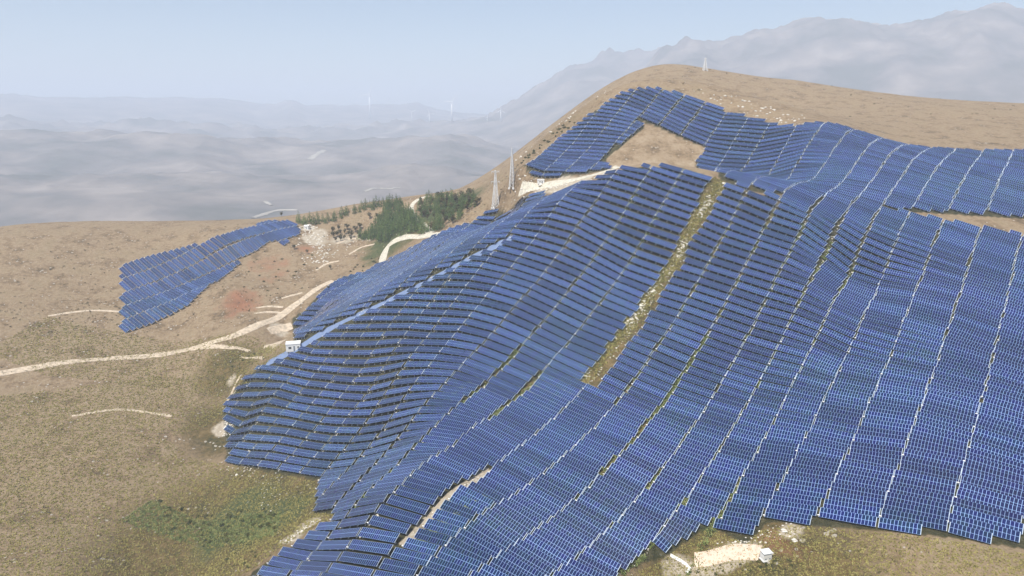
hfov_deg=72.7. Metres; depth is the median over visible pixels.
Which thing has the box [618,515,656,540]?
solar table
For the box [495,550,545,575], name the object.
solar table
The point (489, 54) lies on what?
sky
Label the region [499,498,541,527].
solar table
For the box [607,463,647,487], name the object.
solar table
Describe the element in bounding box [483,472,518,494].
solar table
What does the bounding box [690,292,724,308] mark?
solar table
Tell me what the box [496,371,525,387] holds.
solar table
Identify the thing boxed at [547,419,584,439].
solar table
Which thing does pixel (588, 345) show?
solar table
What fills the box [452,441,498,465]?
solar table
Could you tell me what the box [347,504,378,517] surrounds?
solar table
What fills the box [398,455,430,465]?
solar table
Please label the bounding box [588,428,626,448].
solar table
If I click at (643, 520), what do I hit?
solar table
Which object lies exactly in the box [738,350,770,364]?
solar table
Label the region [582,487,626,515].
solar table
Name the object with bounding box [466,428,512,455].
solar table
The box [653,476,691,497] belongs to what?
solar table
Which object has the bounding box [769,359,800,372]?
solar table
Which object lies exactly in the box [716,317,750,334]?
solar table
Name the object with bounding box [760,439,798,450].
solar table
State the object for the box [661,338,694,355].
solar table
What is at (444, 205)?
pine tree
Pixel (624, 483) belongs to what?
solar table
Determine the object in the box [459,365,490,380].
solar table
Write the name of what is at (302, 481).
scrub
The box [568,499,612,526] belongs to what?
solar table
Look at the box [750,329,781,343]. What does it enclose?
solar table
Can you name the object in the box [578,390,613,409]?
solar table
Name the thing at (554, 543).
solar table
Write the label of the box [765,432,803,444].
solar table
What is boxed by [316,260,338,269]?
terrace
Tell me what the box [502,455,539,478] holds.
solar table
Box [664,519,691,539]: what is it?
solar table
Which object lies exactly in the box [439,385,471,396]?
solar table
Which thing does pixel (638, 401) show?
solar table
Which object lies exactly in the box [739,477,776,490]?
solar table
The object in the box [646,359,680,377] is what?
solar table
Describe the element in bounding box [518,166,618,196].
dirt track
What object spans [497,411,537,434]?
solar table
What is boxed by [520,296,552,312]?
solar table
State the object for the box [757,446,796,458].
solar table
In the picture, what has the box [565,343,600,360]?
solar table
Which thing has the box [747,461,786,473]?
solar table
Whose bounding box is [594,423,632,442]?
solar table
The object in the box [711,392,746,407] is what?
solar table
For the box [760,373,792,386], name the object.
solar table
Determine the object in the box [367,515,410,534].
solar table
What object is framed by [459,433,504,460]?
solar table
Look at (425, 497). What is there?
solar table
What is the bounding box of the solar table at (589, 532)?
[552,511,599,539]
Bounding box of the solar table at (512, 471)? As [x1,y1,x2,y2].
[494,460,532,484]
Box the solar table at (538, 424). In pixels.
[502,406,544,429]
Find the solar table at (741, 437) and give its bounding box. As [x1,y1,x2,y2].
[727,431,762,445]
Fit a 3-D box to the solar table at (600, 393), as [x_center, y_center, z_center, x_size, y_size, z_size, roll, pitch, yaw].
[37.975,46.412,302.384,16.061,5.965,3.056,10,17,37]
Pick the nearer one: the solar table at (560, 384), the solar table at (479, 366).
the solar table at (560, 384)
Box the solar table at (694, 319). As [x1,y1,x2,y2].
[677,312,712,329]
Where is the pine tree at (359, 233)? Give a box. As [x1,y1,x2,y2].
[356,228,363,239]
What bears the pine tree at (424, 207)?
on the ground at (132, 178)
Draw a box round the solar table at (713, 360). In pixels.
[694,351,730,369]
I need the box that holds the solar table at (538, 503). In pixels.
[516,489,558,516]
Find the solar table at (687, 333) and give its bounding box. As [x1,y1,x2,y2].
[669,325,703,342]
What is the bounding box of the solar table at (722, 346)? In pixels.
[705,338,739,354]
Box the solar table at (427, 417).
[412,414,444,422]
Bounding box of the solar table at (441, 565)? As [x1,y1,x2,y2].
[426,556,471,575]
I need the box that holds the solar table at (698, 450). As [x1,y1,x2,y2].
[678,441,715,458]
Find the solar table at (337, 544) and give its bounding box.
[317,540,349,550]
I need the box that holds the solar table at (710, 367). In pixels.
[691,359,727,375]
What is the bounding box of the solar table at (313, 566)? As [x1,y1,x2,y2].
[298,561,330,571]
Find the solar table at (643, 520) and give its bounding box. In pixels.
[623,508,661,533]
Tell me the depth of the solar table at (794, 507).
229.99 m
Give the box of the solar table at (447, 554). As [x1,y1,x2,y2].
[436,547,481,570]
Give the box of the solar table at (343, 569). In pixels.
[328,562,373,575]
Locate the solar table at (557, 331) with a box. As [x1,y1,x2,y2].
[540,322,572,340]
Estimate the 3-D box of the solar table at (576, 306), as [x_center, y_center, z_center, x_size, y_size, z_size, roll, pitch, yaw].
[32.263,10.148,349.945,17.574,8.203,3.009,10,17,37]
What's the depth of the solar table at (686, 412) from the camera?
288.55 m
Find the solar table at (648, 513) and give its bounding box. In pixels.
[628,501,666,525]
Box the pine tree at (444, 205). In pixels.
[440,199,446,211]
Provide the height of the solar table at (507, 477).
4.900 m
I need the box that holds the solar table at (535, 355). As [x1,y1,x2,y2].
[519,346,552,363]
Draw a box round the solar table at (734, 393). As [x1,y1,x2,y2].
[717,385,750,401]
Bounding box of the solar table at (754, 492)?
[735,485,773,498]
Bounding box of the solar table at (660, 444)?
[637,432,676,453]
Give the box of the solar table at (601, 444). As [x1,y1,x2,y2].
[582,434,621,455]
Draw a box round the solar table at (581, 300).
[565,291,596,309]
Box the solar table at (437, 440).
[421,435,455,445]
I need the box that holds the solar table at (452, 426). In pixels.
[435,421,469,433]
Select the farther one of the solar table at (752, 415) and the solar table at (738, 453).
the solar table at (752, 415)
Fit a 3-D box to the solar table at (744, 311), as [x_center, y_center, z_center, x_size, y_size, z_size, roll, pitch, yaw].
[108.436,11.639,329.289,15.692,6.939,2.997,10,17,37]
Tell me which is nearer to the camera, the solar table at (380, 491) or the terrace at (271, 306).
the solar table at (380, 491)
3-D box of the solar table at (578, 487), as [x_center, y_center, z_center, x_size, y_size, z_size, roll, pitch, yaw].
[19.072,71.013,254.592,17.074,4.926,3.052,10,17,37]
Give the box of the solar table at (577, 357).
[559,348,595,367]
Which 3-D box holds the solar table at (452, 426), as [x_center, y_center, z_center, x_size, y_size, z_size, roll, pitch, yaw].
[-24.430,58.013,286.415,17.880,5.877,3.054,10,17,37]
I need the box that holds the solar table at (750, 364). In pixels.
[733,357,766,372]
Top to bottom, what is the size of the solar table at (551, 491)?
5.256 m
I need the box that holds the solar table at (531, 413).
[507,400,550,423]
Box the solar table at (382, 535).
[358,527,399,543]
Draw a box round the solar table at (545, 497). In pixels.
[523,484,564,510]
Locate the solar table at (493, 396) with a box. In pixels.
[477,388,507,404]
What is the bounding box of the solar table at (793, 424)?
[774,417,811,431]
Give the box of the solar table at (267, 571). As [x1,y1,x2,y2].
[257,566,289,575]
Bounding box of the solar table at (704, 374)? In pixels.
[686,366,723,383]
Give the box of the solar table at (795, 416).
[776,409,814,423]
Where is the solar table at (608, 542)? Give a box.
[596,533,636,562]
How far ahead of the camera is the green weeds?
317.46 m
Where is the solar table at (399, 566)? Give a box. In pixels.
[379,558,418,575]
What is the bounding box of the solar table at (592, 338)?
[574,330,607,346]
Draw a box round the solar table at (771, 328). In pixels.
[753,321,785,335]
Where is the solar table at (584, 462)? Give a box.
[563,451,601,472]
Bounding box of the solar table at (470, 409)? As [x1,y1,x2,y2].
[456,402,490,418]
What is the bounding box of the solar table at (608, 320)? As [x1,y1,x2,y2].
[590,312,625,328]
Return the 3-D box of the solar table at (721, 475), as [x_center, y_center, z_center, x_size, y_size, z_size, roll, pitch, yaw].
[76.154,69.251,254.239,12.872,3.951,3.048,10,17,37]
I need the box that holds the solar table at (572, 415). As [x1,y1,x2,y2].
[560,408,597,428]
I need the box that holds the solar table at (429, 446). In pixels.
[412,443,447,451]
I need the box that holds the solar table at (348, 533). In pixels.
[327,528,360,540]
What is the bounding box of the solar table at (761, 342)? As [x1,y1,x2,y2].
[745,335,777,350]
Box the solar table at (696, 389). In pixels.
[677,380,713,397]
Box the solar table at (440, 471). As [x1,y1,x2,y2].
[419,461,462,483]
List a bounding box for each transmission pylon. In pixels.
[491,170,499,208]
[508,148,514,188]
[702,58,707,70]
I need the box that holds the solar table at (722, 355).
[700,345,735,362]
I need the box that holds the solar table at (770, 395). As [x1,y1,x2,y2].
[753,388,785,401]
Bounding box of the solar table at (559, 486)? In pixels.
[537,473,577,498]
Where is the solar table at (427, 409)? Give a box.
[418,406,450,413]
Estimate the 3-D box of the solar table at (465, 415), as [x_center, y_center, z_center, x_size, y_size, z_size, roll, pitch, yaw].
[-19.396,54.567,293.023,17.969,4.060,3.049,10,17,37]
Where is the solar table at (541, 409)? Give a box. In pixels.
[515,395,557,418]
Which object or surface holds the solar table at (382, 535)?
on the ground at (132, 178)
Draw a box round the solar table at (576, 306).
[560,297,591,316]
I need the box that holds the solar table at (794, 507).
[767,499,817,515]
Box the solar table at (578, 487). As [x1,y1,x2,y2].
[543,468,585,493]
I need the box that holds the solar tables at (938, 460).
[118,86,1023,575]
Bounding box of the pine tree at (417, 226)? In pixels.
[415,215,421,229]
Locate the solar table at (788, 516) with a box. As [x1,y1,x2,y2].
[763,507,811,524]
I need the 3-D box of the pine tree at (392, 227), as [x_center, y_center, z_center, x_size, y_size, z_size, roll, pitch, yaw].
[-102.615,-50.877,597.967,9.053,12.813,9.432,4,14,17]
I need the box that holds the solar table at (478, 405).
[465,397,495,414]
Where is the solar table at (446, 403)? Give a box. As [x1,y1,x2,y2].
[426,399,458,408]
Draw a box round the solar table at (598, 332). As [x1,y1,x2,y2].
[581,324,614,340]
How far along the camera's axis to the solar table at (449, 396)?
310.33 m
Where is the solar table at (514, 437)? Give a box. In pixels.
[480,418,525,444]
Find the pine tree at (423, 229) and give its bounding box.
[416,218,428,233]
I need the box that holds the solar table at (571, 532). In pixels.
[547,517,593,547]
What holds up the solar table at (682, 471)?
on the ground at (132, 178)
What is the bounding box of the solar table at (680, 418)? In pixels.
[657,408,695,425]
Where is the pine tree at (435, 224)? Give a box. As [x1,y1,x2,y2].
[431,221,438,230]
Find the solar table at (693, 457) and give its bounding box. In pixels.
[675,448,711,466]
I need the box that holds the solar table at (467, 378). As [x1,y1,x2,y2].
[452,371,483,385]
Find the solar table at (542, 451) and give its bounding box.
[522,440,560,462]
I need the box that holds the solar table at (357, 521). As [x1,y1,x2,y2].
[337,515,369,528]
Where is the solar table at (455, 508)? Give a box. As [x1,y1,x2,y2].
[440,499,476,520]
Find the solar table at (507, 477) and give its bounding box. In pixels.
[489,466,526,489]
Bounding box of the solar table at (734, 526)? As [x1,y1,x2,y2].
[713,518,755,534]
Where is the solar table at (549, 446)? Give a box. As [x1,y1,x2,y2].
[529,435,566,455]
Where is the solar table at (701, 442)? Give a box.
[684,434,719,451]
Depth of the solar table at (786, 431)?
267.23 m
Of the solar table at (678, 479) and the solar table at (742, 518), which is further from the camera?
the solar table at (678, 479)
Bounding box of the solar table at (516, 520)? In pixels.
[491,503,534,533]
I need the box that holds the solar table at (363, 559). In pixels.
[338,551,381,567]
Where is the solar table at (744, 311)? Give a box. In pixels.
[724,303,758,319]
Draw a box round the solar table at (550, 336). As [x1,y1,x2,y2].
[535,328,567,346]
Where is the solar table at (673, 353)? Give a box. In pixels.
[656,345,689,363]
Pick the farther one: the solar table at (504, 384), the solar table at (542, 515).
the solar table at (504, 384)
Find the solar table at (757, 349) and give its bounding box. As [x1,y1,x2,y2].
[741,342,773,357]
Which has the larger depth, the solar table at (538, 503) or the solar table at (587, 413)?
the solar table at (587, 413)
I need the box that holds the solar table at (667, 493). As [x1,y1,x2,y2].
[649,483,684,503]
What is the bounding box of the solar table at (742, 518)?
[721,510,760,525]
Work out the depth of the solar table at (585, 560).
212.95 m
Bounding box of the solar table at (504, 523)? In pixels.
[483,508,526,539]
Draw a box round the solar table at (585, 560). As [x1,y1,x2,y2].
[576,553,617,575]
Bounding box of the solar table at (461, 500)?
[448,492,486,514]
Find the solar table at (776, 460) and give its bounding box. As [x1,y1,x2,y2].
[753,453,792,466]
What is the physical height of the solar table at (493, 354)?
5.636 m
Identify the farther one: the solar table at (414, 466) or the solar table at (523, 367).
the solar table at (523, 367)
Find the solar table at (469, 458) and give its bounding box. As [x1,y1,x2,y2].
[445,446,487,469]
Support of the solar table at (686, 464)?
on the ground at (132, 178)
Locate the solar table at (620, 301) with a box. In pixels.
[605,293,639,310]
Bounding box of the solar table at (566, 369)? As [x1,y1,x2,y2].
[548,360,583,379]
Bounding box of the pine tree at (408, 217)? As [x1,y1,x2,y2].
[405,211,412,223]
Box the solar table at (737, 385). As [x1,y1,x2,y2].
[721,378,754,393]
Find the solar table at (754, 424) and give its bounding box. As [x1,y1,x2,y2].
[737,416,770,431]
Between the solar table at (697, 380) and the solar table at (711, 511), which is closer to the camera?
the solar table at (711, 511)
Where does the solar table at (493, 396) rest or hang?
on the ground at (132, 178)
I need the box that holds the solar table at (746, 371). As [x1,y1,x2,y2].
[730,364,762,379]
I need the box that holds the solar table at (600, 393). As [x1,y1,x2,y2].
[582,384,616,402]
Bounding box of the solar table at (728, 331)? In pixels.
[711,324,745,340]
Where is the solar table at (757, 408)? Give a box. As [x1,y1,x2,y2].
[746,403,778,416]
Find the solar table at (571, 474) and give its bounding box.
[551,462,591,486]
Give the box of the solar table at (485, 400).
[470,392,501,409]
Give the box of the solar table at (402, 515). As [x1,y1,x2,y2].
[376,504,421,524]
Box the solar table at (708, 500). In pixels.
[689,490,725,509]
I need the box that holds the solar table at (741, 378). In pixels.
[724,371,758,386]
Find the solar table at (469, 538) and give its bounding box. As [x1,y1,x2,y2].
[455,528,501,557]
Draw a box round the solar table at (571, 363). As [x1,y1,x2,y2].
[553,353,588,372]
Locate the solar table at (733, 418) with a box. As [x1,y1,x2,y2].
[703,407,738,422]
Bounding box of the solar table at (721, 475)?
[702,467,738,483]
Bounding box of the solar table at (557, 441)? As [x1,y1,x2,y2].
[535,430,573,450]
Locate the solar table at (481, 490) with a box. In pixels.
[467,481,502,503]
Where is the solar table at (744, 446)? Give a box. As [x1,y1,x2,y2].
[724,438,757,452]
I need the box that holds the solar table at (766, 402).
[748,395,782,408]
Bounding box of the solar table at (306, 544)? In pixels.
[291,539,320,550]
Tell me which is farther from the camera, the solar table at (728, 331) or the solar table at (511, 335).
the solar table at (511, 335)
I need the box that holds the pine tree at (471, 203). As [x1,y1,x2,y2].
[468,196,476,207]
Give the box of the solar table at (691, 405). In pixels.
[668,394,705,412]
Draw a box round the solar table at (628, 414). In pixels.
[610,405,645,423]
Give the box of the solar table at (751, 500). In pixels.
[731,494,769,507]
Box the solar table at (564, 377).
[543,366,585,389]
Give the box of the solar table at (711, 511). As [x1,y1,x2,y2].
[686,498,719,517]
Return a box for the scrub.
[0,67,1013,575]
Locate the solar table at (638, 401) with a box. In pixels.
[620,393,656,411]
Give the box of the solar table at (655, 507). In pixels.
[634,495,673,518]
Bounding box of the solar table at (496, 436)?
[472,423,518,450]
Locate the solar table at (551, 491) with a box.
[529,478,571,505]
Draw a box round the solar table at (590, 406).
[571,396,607,415]
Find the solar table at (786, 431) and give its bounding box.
[769,425,805,437]
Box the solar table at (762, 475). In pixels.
[742,469,783,482]
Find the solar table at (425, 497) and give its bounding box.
[394,485,437,504]
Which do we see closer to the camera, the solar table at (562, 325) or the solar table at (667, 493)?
the solar table at (667, 493)
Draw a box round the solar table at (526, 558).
[506,545,553,575]
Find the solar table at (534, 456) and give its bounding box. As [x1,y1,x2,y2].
[515,444,553,467]
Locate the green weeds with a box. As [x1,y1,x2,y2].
[122,172,856,575]
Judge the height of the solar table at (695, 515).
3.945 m
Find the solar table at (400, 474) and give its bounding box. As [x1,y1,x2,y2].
[382,469,412,479]
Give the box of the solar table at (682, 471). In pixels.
[663,461,700,481]
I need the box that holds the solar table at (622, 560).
[590,540,630,569]
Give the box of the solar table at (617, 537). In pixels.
[603,527,643,556]
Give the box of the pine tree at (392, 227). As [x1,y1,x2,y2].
[389,221,395,234]
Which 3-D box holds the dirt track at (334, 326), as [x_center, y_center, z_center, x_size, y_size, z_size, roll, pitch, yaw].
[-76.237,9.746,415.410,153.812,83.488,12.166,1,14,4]
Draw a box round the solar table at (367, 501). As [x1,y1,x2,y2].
[355,494,387,506]
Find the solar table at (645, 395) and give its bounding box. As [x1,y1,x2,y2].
[628,386,662,405]
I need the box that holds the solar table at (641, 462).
[619,450,659,474]
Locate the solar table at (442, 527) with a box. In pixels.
[422,518,459,536]
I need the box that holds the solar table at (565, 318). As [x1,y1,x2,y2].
[551,310,582,328]
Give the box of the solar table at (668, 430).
[646,419,684,439]
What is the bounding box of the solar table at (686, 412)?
[663,402,701,419]
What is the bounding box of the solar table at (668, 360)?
[650,351,686,371]
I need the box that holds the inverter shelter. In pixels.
[759,548,772,562]
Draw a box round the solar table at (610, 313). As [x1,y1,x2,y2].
[594,305,625,320]
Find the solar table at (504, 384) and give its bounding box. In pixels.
[488,376,520,393]
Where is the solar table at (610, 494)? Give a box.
[588,481,631,507]
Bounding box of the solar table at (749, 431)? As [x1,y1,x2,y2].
[732,423,765,438]
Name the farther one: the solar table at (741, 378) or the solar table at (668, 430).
the solar table at (741, 378)
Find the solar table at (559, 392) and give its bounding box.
[534,379,575,401]
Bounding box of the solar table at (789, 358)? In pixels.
[773,352,804,365]
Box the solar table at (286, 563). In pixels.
[267,556,300,569]
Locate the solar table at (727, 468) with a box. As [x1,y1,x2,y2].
[709,460,744,475]
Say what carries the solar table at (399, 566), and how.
on the ground at (132, 178)
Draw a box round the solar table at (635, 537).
[611,521,650,549]
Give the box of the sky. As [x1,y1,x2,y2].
[0,0,1023,113]
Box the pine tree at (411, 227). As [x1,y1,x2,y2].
[408,218,414,231]
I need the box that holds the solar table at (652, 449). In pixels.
[632,438,671,460]
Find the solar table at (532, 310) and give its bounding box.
[515,301,547,319]
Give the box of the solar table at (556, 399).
[529,385,569,406]
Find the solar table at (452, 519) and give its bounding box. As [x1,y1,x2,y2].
[432,509,468,527]
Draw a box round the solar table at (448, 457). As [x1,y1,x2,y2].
[437,451,479,474]
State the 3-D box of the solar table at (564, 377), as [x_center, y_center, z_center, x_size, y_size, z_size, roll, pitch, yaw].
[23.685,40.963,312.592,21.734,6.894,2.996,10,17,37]
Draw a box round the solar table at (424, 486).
[402,477,445,495]
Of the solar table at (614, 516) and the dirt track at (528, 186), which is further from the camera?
the dirt track at (528, 186)
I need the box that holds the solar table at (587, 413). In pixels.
[565,402,602,422]
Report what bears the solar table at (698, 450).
on the ground at (132, 178)
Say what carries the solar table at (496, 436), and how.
on the ground at (132, 178)
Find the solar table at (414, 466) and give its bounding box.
[391,461,422,472]
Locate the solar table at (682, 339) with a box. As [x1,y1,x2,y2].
[665,331,700,349]
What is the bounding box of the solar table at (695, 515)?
[676,504,711,525]
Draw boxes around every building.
[285,340,300,351]
[537,179,544,183]
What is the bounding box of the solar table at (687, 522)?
[670,511,699,531]
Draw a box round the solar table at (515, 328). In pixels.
[500,321,531,337]
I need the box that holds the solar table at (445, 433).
[428,428,463,439]
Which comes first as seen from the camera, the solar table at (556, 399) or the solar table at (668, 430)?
the solar table at (668, 430)
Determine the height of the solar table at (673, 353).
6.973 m
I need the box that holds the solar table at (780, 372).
[765,366,796,379]
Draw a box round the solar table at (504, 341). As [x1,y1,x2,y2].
[488,333,518,349]
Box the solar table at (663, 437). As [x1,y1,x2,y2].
[642,426,680,446]
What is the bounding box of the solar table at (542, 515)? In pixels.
[508,494,550,522]
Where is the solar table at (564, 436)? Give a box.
[542,424,579,444]
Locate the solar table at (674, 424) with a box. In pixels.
[652,414,690,432]
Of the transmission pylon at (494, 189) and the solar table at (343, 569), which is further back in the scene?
the transmission pylon at (494, 189)
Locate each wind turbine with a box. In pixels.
[358,83,376,117]
[442,94,456,121]
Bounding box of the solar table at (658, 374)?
[642,366,675,383]
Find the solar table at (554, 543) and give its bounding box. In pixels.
[531,528,577,558]
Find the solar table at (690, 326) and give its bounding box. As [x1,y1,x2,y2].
[673,318,707,335]
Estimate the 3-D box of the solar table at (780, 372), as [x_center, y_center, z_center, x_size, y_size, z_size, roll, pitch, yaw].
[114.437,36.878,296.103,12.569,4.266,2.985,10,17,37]
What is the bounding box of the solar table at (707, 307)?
[685,298,719,314]
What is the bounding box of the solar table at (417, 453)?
[406,450,438,457]
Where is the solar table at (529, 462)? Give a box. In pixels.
[508,450,546,472]
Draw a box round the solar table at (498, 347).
[483,340,512,354]
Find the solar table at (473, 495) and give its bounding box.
[455,484,494,508]
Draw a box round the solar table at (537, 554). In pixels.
[514,539,561,571]
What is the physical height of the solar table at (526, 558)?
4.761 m
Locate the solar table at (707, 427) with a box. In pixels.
[694,420,729,436]
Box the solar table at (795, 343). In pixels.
[780,337,811,350]
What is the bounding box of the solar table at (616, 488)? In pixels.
[594,474,637,501]
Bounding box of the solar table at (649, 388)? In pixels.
[631,379,666,398]
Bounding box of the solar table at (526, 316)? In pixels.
[511,308,541,325]
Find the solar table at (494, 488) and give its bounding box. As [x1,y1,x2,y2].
[477,477,511,499]
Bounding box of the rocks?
[218,89,877,575]
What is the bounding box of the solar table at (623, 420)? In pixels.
[604,411,640,429]
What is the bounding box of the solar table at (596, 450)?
[575,440,613,460]
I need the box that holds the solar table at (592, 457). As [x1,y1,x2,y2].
[571,445,608,467]
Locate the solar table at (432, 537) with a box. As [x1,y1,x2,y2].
[414,528,450,546]
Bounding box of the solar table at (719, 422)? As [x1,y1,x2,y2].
[699,413,733,429]
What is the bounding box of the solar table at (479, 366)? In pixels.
[463,358,495,374]
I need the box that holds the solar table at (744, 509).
[725,502,763,516]
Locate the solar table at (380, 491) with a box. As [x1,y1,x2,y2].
[364,485,396,496]
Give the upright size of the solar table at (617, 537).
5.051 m
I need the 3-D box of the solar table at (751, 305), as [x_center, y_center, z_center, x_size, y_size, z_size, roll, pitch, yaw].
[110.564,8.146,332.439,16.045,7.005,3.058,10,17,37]
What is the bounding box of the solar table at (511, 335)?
[494,327,526,343]
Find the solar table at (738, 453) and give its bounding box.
[718,445,754,460]
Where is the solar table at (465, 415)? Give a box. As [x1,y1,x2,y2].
[448,408,483,422]
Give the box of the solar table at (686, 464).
[668,454,704,473]
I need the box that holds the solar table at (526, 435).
[490,415,532,439]
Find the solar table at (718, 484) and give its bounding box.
[699,475,735,492]
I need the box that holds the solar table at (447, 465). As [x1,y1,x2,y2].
[428,455,472,479]
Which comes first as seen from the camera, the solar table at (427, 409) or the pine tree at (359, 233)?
the solar table at (427, 409)
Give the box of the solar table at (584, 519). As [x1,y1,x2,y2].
[562,505,607,534]
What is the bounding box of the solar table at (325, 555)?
[307,551,340,561]
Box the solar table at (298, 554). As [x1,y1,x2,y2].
[278,547,311,560]
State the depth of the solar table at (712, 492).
247.62 m
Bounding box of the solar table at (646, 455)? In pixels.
[626,444,665,467]
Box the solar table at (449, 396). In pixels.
[431,392,463,401]
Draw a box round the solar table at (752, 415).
[740,409,774,423]
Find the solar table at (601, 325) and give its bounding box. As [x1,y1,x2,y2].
[585,318,617,334]
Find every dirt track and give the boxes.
[0,280,333,375]
[48,310,147,316]
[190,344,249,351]
[266,235,512,364]
[335,238,371,243]
[379,232,439,262]
[409,196,434,233]
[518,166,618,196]
[670,554,690,572]
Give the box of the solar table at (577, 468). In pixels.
[557,456,598,480]
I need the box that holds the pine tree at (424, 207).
[420,203,429,215]
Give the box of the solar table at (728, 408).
[707,399,741,414]
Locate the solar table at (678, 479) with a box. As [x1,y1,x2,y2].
[659,469,695,488]
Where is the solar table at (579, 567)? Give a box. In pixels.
[566,558,604,575]
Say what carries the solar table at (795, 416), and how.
on the ground at (132, 178)
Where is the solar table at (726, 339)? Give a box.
[707,331,742,348]
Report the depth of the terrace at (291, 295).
534.68 m
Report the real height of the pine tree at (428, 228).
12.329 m
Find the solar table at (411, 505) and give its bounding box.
[386,494,429,514]
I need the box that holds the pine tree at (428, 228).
[425,217,432,230]
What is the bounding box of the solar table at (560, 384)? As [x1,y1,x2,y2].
[538,373,579,395]
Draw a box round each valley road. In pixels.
[254,209,297,217]
[308,150,326,159]
[365,187,399,191]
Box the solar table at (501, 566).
[489,557,528,575]
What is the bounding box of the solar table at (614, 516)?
[575,494,620,521]
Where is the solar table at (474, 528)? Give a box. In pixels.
[464,521,510,551]
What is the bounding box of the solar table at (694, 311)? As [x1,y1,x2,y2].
[682,305,716,322]
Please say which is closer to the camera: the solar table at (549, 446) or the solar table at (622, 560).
the solar table at (622, 560)
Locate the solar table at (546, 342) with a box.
[529,333,562,352]
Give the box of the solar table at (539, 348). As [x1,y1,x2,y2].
[524,339,556,358]
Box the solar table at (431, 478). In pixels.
[410,469,453,488]
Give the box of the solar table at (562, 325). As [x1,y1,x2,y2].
[546,316,577,334]
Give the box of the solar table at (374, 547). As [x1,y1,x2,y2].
[347,539,392,555]
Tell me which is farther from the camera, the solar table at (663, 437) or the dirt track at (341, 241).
the dirt track at (341, 241)
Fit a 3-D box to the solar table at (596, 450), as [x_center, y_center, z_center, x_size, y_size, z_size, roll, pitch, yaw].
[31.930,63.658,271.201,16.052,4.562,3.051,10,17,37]
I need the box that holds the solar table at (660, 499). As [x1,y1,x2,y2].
[640,488,678,510]
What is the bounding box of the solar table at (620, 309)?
[600,300,633,317]
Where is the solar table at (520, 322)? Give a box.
[504,314,535,331]
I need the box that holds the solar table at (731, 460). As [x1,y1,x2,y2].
[715,453,749,468]
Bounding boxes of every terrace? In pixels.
[72,409,171,416]
[239,356,264,359]
[254,311,279,313]
[256,305,282,307]
[263,340,284,348]
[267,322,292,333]
[282,292,301,298]
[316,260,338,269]
[349,243,374,254]
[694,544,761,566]
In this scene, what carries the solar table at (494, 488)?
on the ground at (132, 178)
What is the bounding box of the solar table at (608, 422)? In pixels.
[599,416,637,436]
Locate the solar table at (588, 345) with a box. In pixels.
[570,336,606,353]
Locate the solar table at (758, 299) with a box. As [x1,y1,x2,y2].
[731,288,763,304]
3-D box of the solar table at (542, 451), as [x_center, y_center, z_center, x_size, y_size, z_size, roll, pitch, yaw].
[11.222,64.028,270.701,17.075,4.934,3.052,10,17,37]
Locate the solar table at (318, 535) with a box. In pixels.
[304,530,329,540]
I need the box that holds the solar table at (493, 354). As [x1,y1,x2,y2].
[476,346,507,361]
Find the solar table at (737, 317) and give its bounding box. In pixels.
[720,310,754,326]
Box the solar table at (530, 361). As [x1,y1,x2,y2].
[514,352,545,370]
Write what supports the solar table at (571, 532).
on the ground at (132, 178)
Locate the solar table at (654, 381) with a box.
[637,373,671,391]
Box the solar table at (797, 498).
[772,491,821,506]
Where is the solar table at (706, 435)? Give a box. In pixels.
[688,427,724,443]
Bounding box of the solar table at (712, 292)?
[695,285,728,300]
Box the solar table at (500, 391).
[484,383,514,399]
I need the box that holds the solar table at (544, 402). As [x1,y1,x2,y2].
[521,390,562,412]
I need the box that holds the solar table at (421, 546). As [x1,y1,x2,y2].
[401,537,438,555]
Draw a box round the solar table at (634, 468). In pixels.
[614,456,654,481]
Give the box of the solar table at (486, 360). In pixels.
[470,352,501,368]
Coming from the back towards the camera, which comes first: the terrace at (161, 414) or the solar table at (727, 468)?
the terrace at (161, 414)
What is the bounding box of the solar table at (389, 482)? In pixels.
[372,477,405,487]
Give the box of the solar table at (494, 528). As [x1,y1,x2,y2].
[474,514,518,545]
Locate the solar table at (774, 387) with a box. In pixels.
[759,381,789,393]
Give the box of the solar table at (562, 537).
[539,521,584,553]
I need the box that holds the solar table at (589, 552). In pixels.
[582,546,620,571]
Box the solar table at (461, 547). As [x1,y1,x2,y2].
[445,537,491,563]
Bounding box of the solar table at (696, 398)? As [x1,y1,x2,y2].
[672,387,709,405]
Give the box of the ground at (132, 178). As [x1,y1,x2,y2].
[0,2,1023,575]
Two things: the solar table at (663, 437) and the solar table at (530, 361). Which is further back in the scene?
the solar table at (530, 361)
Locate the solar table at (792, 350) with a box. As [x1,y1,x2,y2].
[776,344,807,357]
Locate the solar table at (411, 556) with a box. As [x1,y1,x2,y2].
[390,547,430,565]
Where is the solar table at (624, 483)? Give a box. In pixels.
[603,469,643,495]
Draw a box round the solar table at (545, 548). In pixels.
[523,534,569,565]
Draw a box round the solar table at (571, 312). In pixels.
[555,303,586,322]
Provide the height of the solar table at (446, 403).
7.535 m
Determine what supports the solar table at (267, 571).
on the ground at (132, 178)
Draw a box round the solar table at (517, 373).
[501,365,531,381]
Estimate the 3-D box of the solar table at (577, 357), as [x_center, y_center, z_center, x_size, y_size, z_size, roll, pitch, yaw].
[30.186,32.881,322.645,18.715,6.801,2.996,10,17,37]
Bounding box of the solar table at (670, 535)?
[659,526,680,544]
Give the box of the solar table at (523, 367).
[509,359,538,375]
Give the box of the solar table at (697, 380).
[680,373,716,390]
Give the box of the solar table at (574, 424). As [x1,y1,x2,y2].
[553,413,591,433]
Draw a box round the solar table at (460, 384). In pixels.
[445,378,477,390]
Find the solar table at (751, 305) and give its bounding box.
[726,295,760,311]
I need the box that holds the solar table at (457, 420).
[441,415,475,427]
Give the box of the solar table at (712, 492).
[692,482,729,501]
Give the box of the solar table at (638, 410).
[616,399,652,418]

